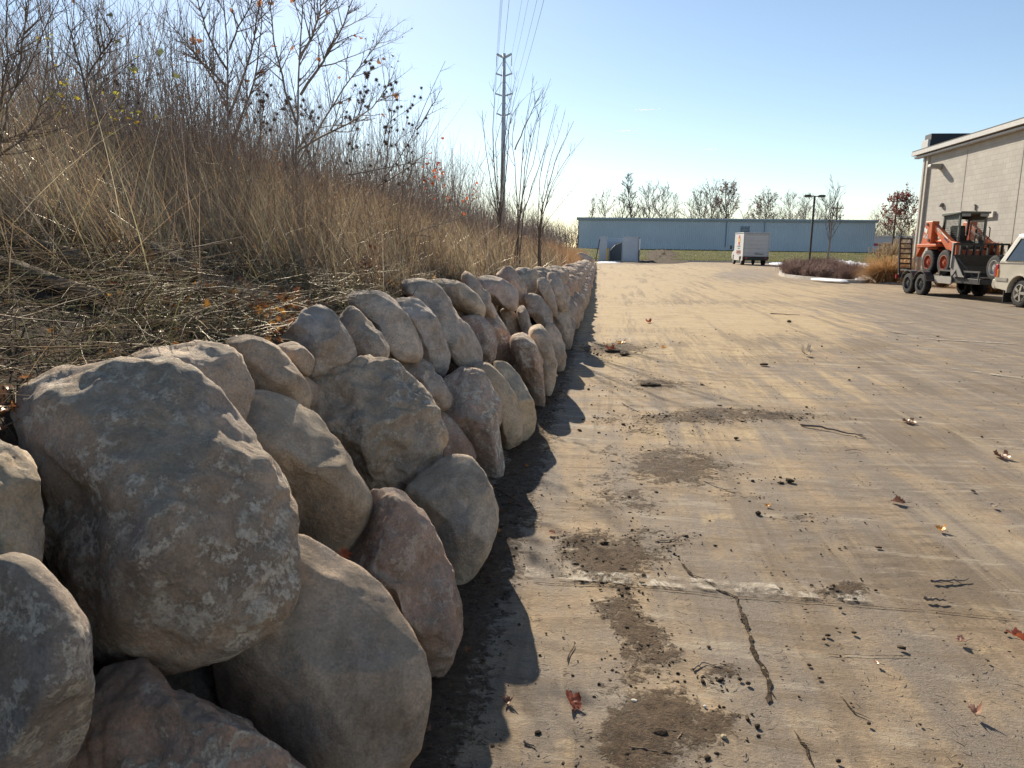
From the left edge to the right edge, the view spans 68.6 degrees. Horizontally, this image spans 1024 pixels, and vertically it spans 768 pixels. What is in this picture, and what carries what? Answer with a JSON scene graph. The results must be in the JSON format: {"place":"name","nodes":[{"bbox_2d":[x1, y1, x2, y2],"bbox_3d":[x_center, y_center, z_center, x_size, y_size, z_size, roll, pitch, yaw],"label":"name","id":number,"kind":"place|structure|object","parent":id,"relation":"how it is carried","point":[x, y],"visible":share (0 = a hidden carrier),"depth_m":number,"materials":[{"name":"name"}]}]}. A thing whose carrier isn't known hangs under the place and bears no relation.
{"place":"outdoors","nodes":[
{"label":"outdoors","id":0,"kind":"place"},
{"bbox_2d":[0,175,592,675],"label":"hillside","id":1,"kind":"structure","parent":0,"point":[8,436],"depth_m":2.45,"materials":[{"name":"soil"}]},
{"bbox_2d":[0,440,44,561],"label":"boulder","id":2,"kind":"object","parent":1,"relation":"on","point":[22,528],"visible":0.86,"depth_m":1.36,"materials":[{"name":"stone"}]},
{"bbox_2d":[0,0,89,156],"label":"shrub","id":3,"kind":"object","parent":1,"relation":"on","point":[18,66],"visible":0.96,"depth_m":3.17,"materials":[{"name":"brown plant"}]},
{"bbox_2d":[0,232,90,272],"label":"log","id":4,"kind":"object","parent":1,"relation":"on","point":[44,243],"visible":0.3,"depth_m":2.94,"materials":[{"name":"brown wood"}]},
{"bbox_2d":[0,552,94,767],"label":"boulder","id":5,"kind":"object","parent":1,"relation":"on","point":[47,685],"visible":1,"depth_m":1.15,"materials":[{"name":"stone"}]},
{"bbox_2d":[0,256,109,300],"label":"log","id":6,"kind":"object","parent":1,"relation":"on","point":[76,288],"visible":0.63,"depth_m":2.57,"materials":[{"name":"brown wood"}]},
{"bbox_2d":[0,0,153,155],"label":"brush","id":7,"kind":"object","parent":1,"relation":"on","point":[48,88],"visible":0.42,"depth_m":6.27,"materials":[{"name":"brown plant"}]},
{"bbox_2d":[39,0,143,194],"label":"sapling","id":8,"kind":"object","parent":1,"relation":"on","point":[99,58],"visible":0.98,"depth_m":4.67,"materials":[{"name":"brown plant"}]},
{"bbox_2d":[33,34,156,169],"bbox_3d":[-2.978,-1.891,5.333,0.851,1.205,0.375,2,10,7],"label":"shrub","id":9,"kind":"object","parent":1,"relation":"on","point":[78,98],"visible":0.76,"depth_m":5.31,"materials":[{"name":"brown plant"}]},
{"bbox_2d":[46,0,174,137],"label":"brush","id":10,"kind":"object","parent":1,"relation":"on","point":[125,52],"visible":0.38,"depth_m":7.66,"materials":[{"name":"brown plant"}]},
{"bbox_2d":[90,62,159,158],"bbox_3d":[-3.366,-2.269,6.685,0.708,1.194,0.301,5,11,21],"label":"burdock","id":11,"kind":"object","parent":1,"relation":"on","point":[117,84],"visible":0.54,"depth_m":6.62,"materials":[{"name":"brown plant"}]},
{"bbox_2d":[88,261,178,287],"bbox_3d":[-1.531,-0.444,3.060,0.164,0.118,0.318,10,14,41],"label":"branch","id":12,"kind":"object","parent":1,"relation":"on","point":[100,265],"visible":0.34,"depth_m":2.98,"materials":[{"name":"brown wood"}]},
{"bbox_2d":[90,0,180,191],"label":"sapling","id":13,"kind":"object","parent":1,"relation":"on","point":[159,52],"visible":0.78,"depth_m":4.94,"materials":[{"name":"brown plant"}]},
{"bbox_2d":[88,220,198,281],"bbox_3d":[-1.786,-0.658,3.675,0.819,0.295,0.208,7,12,32],"label":"log","id":14,"kind":"object","parent":1,"relation":"on","point":[174,258],"visible":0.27,"depth_m":3.48,"materials":[{"name":"brown wood"}]},
{"bbox_2d":[149,0,229,173],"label":"sapling","id":15,"kind":"object","parent":1,"relation":"on","point":[186,65],"visible":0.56,"depth_m":7.18,"materials":[{"name":"brown plant"}]},
{"bbox_2d":[0,214,392,374],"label":"green tufts","id":16,"kind":"object","parent":1,"relation":"on","point":[161,301],"visible":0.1,"depth_m":2.85,"materials":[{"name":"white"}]},
{"bbox_2d":[0,182,404,435],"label":"matted straw","id":17,"kind":"object","parent":1,"relation":"on","point":[129,284],"visible":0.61,"depth_m":2.82,"materials":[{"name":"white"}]},
{"bbox_2d":[0,196,411,370],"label":"dead stalks","id":18,"kind":"object","parent":1,"relation":"on","point":[32,319],"visible":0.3,"depth_m":3.02,"materials":[{"name":"brown plant"}]},
{"bbox_2d":[137,0,284,167],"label":"sapling","id":19,"kind":"object","parent":1,"relation":"on","point":[258,72],"visible":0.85,"depth_m":7.29,"materials":[{"name":"brown plant"}]},
{"bbox_2d":[0,68,484,296],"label":"tall dry grass","id":20,"kind":"structure","parent":1,"relation":"on","point":[21,167],"depth_m":4.58,"materials":[{"name":"brown plant"}]},
{"bbox_2d":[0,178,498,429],"bbox_3d":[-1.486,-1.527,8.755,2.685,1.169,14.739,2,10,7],"label":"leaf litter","id":21,"kind":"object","parent":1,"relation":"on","point":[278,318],"visible":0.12,"depth_m":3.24,"materials":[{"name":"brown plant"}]},
{"bbox_2d":[230,68,276,173],"bbox_3d":[-2.759,-2.555,8.066,0.529,1.736,0.324,-1,11,-11],"label":"burdock","id":22,"kind":"object","parent":1,"relation":"on","point":[262,101],"visible":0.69,"depth_m":7.99,"materials":[{"name":"brown plant"}]},
{"bbox_2d":[225,334,312,407],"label":"boulder","id":23,"kind":"object","parent":1,"relation":"on","point":[271,366],"visible":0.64,"depth_m":2.56,"materials":[{"name":"stone"}]},
{"bbox_2d":[0,27,567,288],"bbox_3d":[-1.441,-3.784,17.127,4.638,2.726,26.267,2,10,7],"label":"dry weeds","id":24,"kind":"object","parent":1,"relation":"on","point":[196,139],"visible":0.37,"depth_m":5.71,"materials":[{"name":"brown plant"}]},
{"bbox_2d":[0,0,574,250],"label":"thicket","id":25,"kind":"object","parent":1,"relation":"on","point":[481,209],"depth_m":7.90,"materials":[{"name":"brown plant"}]},
{"bbox_2d":[277,341,314,375],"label":"boulder","id":26,"kind":"object","parent":1,"relation":"on","point":[301,357],"visible":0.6,"depth_m":2.83,"materials":[{"name":"stone"}]},
{"bbox_2d":[273,78,328,209],"bbox_3d":[-2.123,-2.277,7.617,0.589,1.710,0.312,5,11,21],"label":"burdock","id":27,"kind":"object","parent":1,"relation":"on","point":[311,116],"visible":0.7,"depth_m":7.54,"materials":[{"name":"brown plant"}]},
{"bbox_2d":[246,389,372,554],"bbox_3d":[-0.727,0.309,2.626,0.464,0.640,0.742,-1,11,-11],"label":"boulder","id":28,"kind":"object","parent":1,"relation":"on","point":[302,446],"visible":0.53,"depth_m":2.34,"materials":[{"name":"stone"}]},
{"bbox_2d":[129,340,254,420],"bbox_3d":[-1.062,0.005,2.388,0.361,0.306,0.616,-8,13,-38],"label":"boulder","id":29,"kind":"object","parent":28,"relation":"on","point":[223,367],"visible":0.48,"depth_m":2.24,"materials":[{"name":"stone"}]},
{"bbox_2d":[245,0,413,205],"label":"sapling","id":30,"kind":"object","parent":1,"relation":"on","point":[329,48],"visible":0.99,"depth_m":6.44,"materials":[{"name":"brown plant"}]},
{"bbox_2d":[165,218,515,304],"bbox_3d":[-1.044,-1.524,9.101,1.829,0.786,10.676,2,10,7],"label":"matted straw","id":31,"kind":"object","parent":1,"relation":"on","point":[428,273],"visible":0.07,"depth_m":4.76,"materials":[{"name":"brown plant"}]},
{"bbox_2d":[341,55,374,198],"bbox_3d":[-1.605,-2.436,7.944,0.396,1.968,0.292,2,10,7],"label":"burdock","id":32,"kind":"object","parent":1,"relation":"on","point":[366,91],"visible":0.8,"depth_m":7.86,"materials":[{"name":"brown plant"}]},
{"bbox_2d":[339,306,389,357],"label":"boulder","id":33,"kind":"object","parent":1,"relation":"on","point":[366,335],"visible":0.69,"depth_m":3.65,"materials":[{"name":"stone"}]},
{"bbox_2d":[310,354,448,490],"bbox_3d":[-0.654,0.214,3.535,0.625,0.753,0.950,-2,11,-16],"label":"boulder","id":34,"kind":"object","parent":1,"relation":"on","point":[381,418],"visible":0.69,"depth_m":3.18,"materials":[{"name":"stone"}]},
{"bbox_2d":[280,304,356,378],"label":"boulder","id":35,"kind":"object","parent":34,"relation":"on","point":[320,334],"visible":0.72,"depth_m":3.16,"materials":[{"name":"stone"}]},
{"bbox_2d":[369,65,423,216],"bbox_3d":[-1.250,-2.468,8.296,0.708,2.007,0.311,2,10,7],"label":"burdock","id":36,"kind":"object","parent":1,"relation":"on","point":[387,126],"visible":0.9,"depth_m":8.22,"materials":[{"name":"brown plant"}]},
{"bbox_2d":[361,62,453,205],"bbox_3d":[-1.502,-2.667,8.878,1.697,2.167,0.393,2,10,7],"label":"shrub","id":37,"kind":"object","parent":1,"relation":"on","point":[381,183],"visible":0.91,"depth_m":8.82,"materials":[{"name":"brown plant"}]},
{"bbox_2d":[383,107,435,214],"bbox_3d":[-1.226,-2.415,8.927,0.664,1.716,0.304,2,10,7],"label":"burdock","id":38,"kind":"object","parent":1,"relation":"on","point":[409,145],"visible":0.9,"depth_m":8.85,"materials":[{"name":"brown plant"}]},
{"bbox_2d":[395,297,450,377],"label":"boulder","id":39,"kind":"object","parent":1,"relation":"on","point":[427,326],"visible":0.62,"depth_m":4.78,"materials":[{"name":"stone"}]},
{"bbox_2d":[400,278,482,367],"bbox_3d":[-0.572,-0.442,5.613,0.849,0.702,0.607,13,16,49],"label":"boulder","id":40,"kind":"object","parent":1,"relation":"on","point":[464,346],"visible":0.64,"depth_m":5.30,"materials":[{"name":"stone"}]},
{"bbox_2d":[415,135,484,243],"bbox_3d":[-0.701,-2.051,8.535,0.836,1.526,0.320,0,10,-7],"label":"bramble","id":41,"kind":"object","parent":1,"relation":"on","point":[445,186],"visible":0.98,"depth_m":8.50,"materials":[{"name":"brown plant"}]},
{"bbox_2d":[431,278,485,317],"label":"boulder","id":42,"kind":"object","parent":1,"relation":"on","point":[465,298],"visible":0.66,"depth_m":6.27,"materials":[{"name":"stone"}]},
{"bbox_2d":[460,314,496,363],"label":"boulder","id":43,"kind":"object","parent":1,"relation":"on","point":[482,329],"visible":0.51,"depth_m":6.11,"materials":[{"name":"stone"}]},
{"bbox_2d":[476,275,518,311],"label":"boulder","id":44,"kind":"object","parent":1,"relation":"on","point":[504,294],"visible":0.84,"depth_m":7.91,"materials":[{"name":"stone"}]},
{"bbox_2d":[484,315,512,363],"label":"boulder","id":45,"kind":"object","parent":1,"relation":"on","point":[503,337],"visible":0.49,"depth_m":7.04,"materials":[{"name":"stone"}]},
{"bbox_2d":[461,271,498,318],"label":"boulder","id":46,"kind":"object","parent":45,"relation":"on","point":[470,280],"visible":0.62,"depth_m":7.14,"materials":[{"name":"stone"}]},
{"bbox_2d":[477,73,537,255],"bbox_3d":[-0.070,-3.419,12.159,1.047,3.218,0.411,2,10,7],"label":"sapling","id":47,"kind":"object","parent":1,"relation":"on","point":[500,210],"visible":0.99,"depth_m":12.18,"materials":[{"name":"brown plant"}]},
{"bbox_2d":[500,308,520,335],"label":"boulder","id":48,"kind":"object","parent":1,"relation":"on","point":[508,318],"visible":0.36,"depth_m":8.27,"materials":[{"name":"stone"}]},
{"bbox_2d":[504,74,555,267],"bbox_3d":[0.301,-3.479,12.639,0.882,3.339,0.439,2,10,7],"label":"bare tree","id":49,"kind":"object","parent":1,"relation":"on","point":[518,216],"visible":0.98,"depth_m":12.62,"materials":[{"name":"brown plant"}]},
{"bbox_2d":[527,105,584,266],"bbox_3d":[0.778,-3.233,13.487,0.997,3.425,0.440,0,10,-5],"label":"bare tree","id":50,"kind":"object","parent":1,"relation":"on","point":[539,226],"visible":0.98,"depth_m":13.45,"materials":[{"name":"brown plant"}]},
{"bbox_2d":[495,53,512,215],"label":"transmission pole","id":51,"kind":"object","parent":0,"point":[503,95],"visible":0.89,"depth_m":112.10,"materials":[{"name":"metal"}]},
{"bbox_2d":[0,0,1023,246],"label":"sky","id":52,"kind":"structure","parent":0,"point":[785,95],"materials":[{"name":"blue"}]},
{"bbox_2d":[505,229,589,265],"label":"dry grass","id":53,"kind":"structure","parent":0,"point":[571,257],"depth_m":33.99,"materials":[{"name":"beige plant"}]},
{"bbox_2d":[409,247,1023,767],"bbox_3d":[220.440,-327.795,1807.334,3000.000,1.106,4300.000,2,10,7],"label":"ground","id":54,"kind":"structure","parent":0,"point":[687,305],"depth_m":3.67,"materials":[{"name":"concrete"}]},
{"bbox_2d":[67,656,305,767],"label":"boulder","id":55,"kind":"object","parent":54,"relation":"on","point":[145,714],"visible":0.91,"depth_m":1.41,"materials":[{"name":"stone"}]},
{"bbox_2d":[164,664,218,706],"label":"boulder","id":56,"kind":"object","parent":54,"relation":"on","point":[198,682],"visible":0.05,"depth_m":1.84,"materials":[{"name":"stone"}]},
{"bbox_2d":[10,356,302,675],"bbox_3d":[-0.915,0.318,1.908,0.596,0.812,1.058,-5,12,-30],"label":"boulder","id":57,"kind":"object","parent":56,"relation":"on","point":[171,521],"visible":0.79,"depth_m":1.57,"materials":[{"name":"stone"}]},
{"bbox_2d":[212,534,431,767],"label":"boulder","id":58,"kind":"object","parent":54,"relation":"on","point":[332,670],"visible":0.74,"depth_m":1.69,"materials":[{"name":"stone"}]},
{"bbox_2d":[345,487,462,677],"bbox_3d":[-0.364,0.706,2.646,0.434,0.767,0.677,2,10,7],"label":"boulder","id":59,"kind":"object","parent":54,"relation":"on","point":[398,551],"visible":0.66,"depth_m":2.38,"materials":[{"name":"stone"}]},
{"bbox_2d":[404,454,498,584],"bbox_3d":[-0.272,0.605,3.359,0.474,0.644,0.620,2,10,7],"label":"boulder","id":60,"kind":"object","parent":54,"relation":"on","point":[452,496],"visible":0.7,"depth_m":3.10,"materials":[{"name":"stone"}]},
{"bbox_2d":[441,411,476,459],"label":"boulder","id":61,"kind":"object","parent":54,"relation":"on","point":[459,442],"visible":0.48,"depth_m":4.43,"materials":[{"name":"stone"}]},
{"bbox_2d":[395,359,452,411],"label":"boulder","id":62,"kind":"object","parent":61,"relation":"on","point":[427,376],"visible":0.48,"depth_m":4.33,"materials":[{"name":"stone"}]},
{"bbox_2d":[344,290,422,362],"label":"boulder","id":63,"kind":"object","parent":62,"relation":"on","point":[393,324],"visible":0.77,"depth_m":4.17,"materials":[{"name":"stone"}]},
{"bbox_2d":[443,366,504,477],"bbox_3d":[-0.283,0.257,4.859,0.441,0.770,0.818,0,10,-5],"label":"boulder","id":64,"kind":"object","parent":54,"relation":"on","point":[474,411],"visible":0.72,"depth_m":4.56,"materials":[{"name":"stone"}]},
{"bbox_2d":[472,361,524,449],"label":"boulder","id":65,"kind":"object","parent":54,"relation":"on","point":[511,428],"visible":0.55,"depth_m":5.20,"materials":[{"name":"stone"}]},
{"bbox_2d":[493,361,536,440],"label":"boulder","id":66,"kind":"object","parent":54,"relation":"on","point":[512,377],"visible":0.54,"depth_m":5.44,"materials":[{"name":"stone"}]},
{"bbox_2d":[516,305,531,334],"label":"boulder","id":67,"kind":"object","parent":54,"relation":"on","point":[525,324],"visible":0.69,"depth_m":8.11,"materials":[{"name":"stone"}]},
{"bbox_2d":[510,332,544,406],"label":"boulder","id":68,"kind":"object","parent":54,"relation":"on","point":[527,358],"visible":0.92,"depth_m":6.58,"materials":[{"name":"stone"}]},
{"bbox_2d":[528,324,557,395],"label":"boulder","id":69,"kind":"object","parent":54,"relation":"on","point":[538,334],"visible":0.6,"depth_m":7.06,"materials":[{"name":"stone"}]},
{"bbox_2d":[545,323,566,371],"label":"boulder","id":70,"kind":"object","parent":54,"relation":"on","point":[556,339],"visible":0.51,"depth_m":8.46,"materials":[{"name":"stone"}]},
{"bbox_2d":[524,293,552,327],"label":"boulder","id":71,"kind":"object","parent":70,"relation":"on","point":[539,310],"visible":0.91,"depth_m":8.70,"materials":[{"name":"stone"}]},
{"bbox_2d":[496,266,526,307],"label":"boulder","id":72,"kind":"object","parent":71,"relation":"on","point":[509,274],"visible":0.52,"depth_m":8.91,"materials":[{"name":"stone"}]},
{"bbox_2d":[554,311,573,349],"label":"boulder","id":73,"kind":"object","parent":54,"relation":"on","point":[564,324],"visible":0.6,"depth_m":10.39,"materials":[{"name":"stone"}]},
{"bbox_2d":[537,277,557,316],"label":"boulder","id":74,"kind":"object","parent":73,"relation":"on","point":[545,290],"visible":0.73,"depth_m":9.66,"materials":[{"name":"stone"}]},
{"bbox_2d":[553,317,575,336],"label":"boulder","id":75,"kind":"object","parent":54,"relation":"on","point":[573,323],"visible":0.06,"depth_m":10.55,"materials":[{"name":"stone"}]},
{"bbox_2d":[547,272,568,311],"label":"boulder","id":76,"kind":"object","parent":75,"relation":"on","point":[557,285],"visible":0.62,"depth_m":10.39,"materials":[{"name":"stone"}]},
{"bbox_2d":[599,237,640,261],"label":"dumpster enclosure","id":77,"kind":"object","parent":54,"relation":"on","point":[630,249],"visible":0.94,"depth_m":75.38,"materials":[{"name":"metal"}]},
{"bbox_2d":[616,172,639,217],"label":"tree","id":78,"kind":"object","parent":54,"relation":"on","point":[630,197],"visible":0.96,"depth_m":143.77,"materials":[{"name":"brown plant"}]},
{"bbox_2d":[626,180,678,217],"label":"tree","id":79,"kind":"object","parent":54,"relation":"on","point":[646,197],"visible":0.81,"depth_m":141.69,"materials":[{"name":"brown plant"}]},
{"bbox_2d":[642,181,682,217],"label":"tree","id":80,"kind":"object","parent":54,"relation":"on","point":[665,210],"visible":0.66,"depth_m":146.62,"materials":[{"name":"brown plant"}]},
{"bbox_2d":[639,249,688,263],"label":"soil mound","id":81,"kind":"object","parent":54,"relation":"on","point":[652,255],"visible":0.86,"depth_m":87.01,"materials":[{"name":"beige soil"}]},
{"bbox_2d":[525,567,869,601],"bbox_3d":[0.758,0.843,3.173,1.417,0.003,0.113,2,10,8],"label":"parking line","id":82,"kind":"object","parent":54,"relation":"on","point":[770,585],"visible":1,"depth_m":3.17,"materials":[{"name":"paint"}]},
{"bbox_2d":[678,181,731,217],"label":"tree","id":83,"kind":"object","parent":54,"relation":"on","point":[697,205],"visible":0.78,"depth_m":143.15,"materials":[{"name":"brown plant"}]},
{"bbox_2d":[494,210,916,247],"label":"scrub","id":84,"kind":"object","parent":54,"relation":"on","point":[572,242],"visible":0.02,"depth_m":179.04,"materials":[{"name":"brown plant"}]},
{"bbox_2d":[426,327,1023,767],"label":"soil crumbs","id":85,"kind":"object","parent":54,"relation":"on","point":[720,679],"visible":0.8,"depth_m":3.26,"materials":[{"name":"brown soil"}]},
{"bbox_2d":[681,563,771,701],"bbox_3d":[0.856,0.903,2.869,0.151,0.002,1.055,0,10,-2],"label":"pavement crack","id":86,"kind":"object","parent":54,"relation":"on","point":[763,668],"visible":1,"depth_m":2.71,"materials":[{"name":"soil"}]},
{"bbox_2d":[429,341,1023,767],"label":"straw chaff","id":87,"kind":"object","parent":54,"relation":"on","point":[779,603],"visible":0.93,"depth_m":2.82,"materials":[{"name":"beige plant"}]},
{"bbox_2d":[577,217,877,251],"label":"metal building","id":88,"kind":"structure","parent":54,"relation":"on","point":[719,234],"depth_m":112.76,"materials":[{"name":"blue metal"}]},
{"bbox_2d":[703,179,755,218],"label":"tree","id":89,"kind":"object","parent":54,"relation":"on","point":[728,191],"visible":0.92,"depth_m":139.29,"materials":[{"name":"brown plant"}]},
{"bbox_2d":[730,232,770,264],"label":"box truck","id":90,"kind":"object","parent":54,"relation":"on","point":[752,246],"visible":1,"depth_m":67.95,"materials":[{"name":"paint"}]},
{"bbox_2d":[737,186,788,218],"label":"tree","id":91,"kind":"object","parent":54,"relation":"on","point":[758,206],"visible":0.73,"depth_m":140.40,"materials":[{"name":"brown plant"}]},
{"bbox_2d":[774,189,817,218],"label":"tree","id":92,"kind":"object","parent":54,"relation":"on","point":[788,211],"visible":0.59,"depth_m":140.90,"materials":[{"name":"brown plant"}]},
{"bbox_2d":[779,269,870,282],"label":"island kerb","id":93,"kind":"structure","parent":54,"relation":"on","point":[810,278],"depth_m":36.02,"materials":[{"name":"concrete"}]},
{"bbox_2d":[851,242,920,282],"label":"pampas grass","id":94,"kind":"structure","parent":54,"relation":"on","point":[881,271],"depth_m":33.46,"materials":[{"name":"beige plant"}]},
{"bbox_2d":[873,236,914,251],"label":"building","id":95,"kind":"structure","parent":54,"relation":"on","point":[882,239],"depth_m":140.14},
{"bbox_2d":[876,184,918,242],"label":"tree","id":96,"kind":"object","parent":54,"relation":"on","point":[906,199],"visible":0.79,"depth_m":101.22,"materials":[{"name":"brown plant"}]},
{"bbox_2d":[895,238,1003,295],"bbox_3d":[14.474,-3.633,23.455,2.120,1.893,6.734,1,10,1],"label":"equipment trailer","id":97,"kind":"object","parent":54,"relation":"on","point":[919,282],"visible":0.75,"depth_m":24.57,"materials":[{"name":"black metal"}]},
{"bbox_2d":[916,211,1010,277],"bbox_3d":[14.488,-4.458,23.893,1.752,2.010,3.165,1,10,1],"label":"skid steer loader","id":98,"kind":"object","parent":97,"relation":"on","point":[953,248],"visible":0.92,"depth_m":23.79,"materials":[{"name":"metal"}]},
{"bbox_2d":[992,233,1023,307],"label":"beige suv","id":99,"kind":"object","parent":54,"relation":"on","point":[1008,280],"visible":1,"depth_m":19.98,"materials":[{"name":"paint"}]},
{"bbox_2d":[569,248,912,262],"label":"lawn","id":100,"kind":"structure","parent":0,"point":[682,252],"depth_m":96.30,"materials":[{"name":"green plant"}]},
{"bbox_2d":[823,174,844,259],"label":"tree","id":101,"kind":"object","parent":100,"relation":"on","point":[831,220],"visible":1,"depth_m":80.28,"materials":[{"name":"brown plant"}]},
{"bbox_2d":[911,117,1023,286],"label":"block building","id":102,"kind":"structure","parent":0,"point":[983,170],"depth_m":29.65,"materials":[{"name":"paint"}]},
{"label":"boulder","id":103,"kind":"object","parent":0,"visible":0},
{"bbox_2d":[536,273,542,295],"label":"boulder","id":104,"kind":"object","parent":103,"relation":"on","point":[540,276],"visible":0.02,"depth_m":10.55,"materials":[{"name":"stone"}]},
{"bbox_2d":[516,267,538,293],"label":"boulder","id":105,"kind":"object","parent":104,"relation":"on","point":[529,277],"visible":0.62,"depth_m":10.06,"materials":[{"name":"stone"}]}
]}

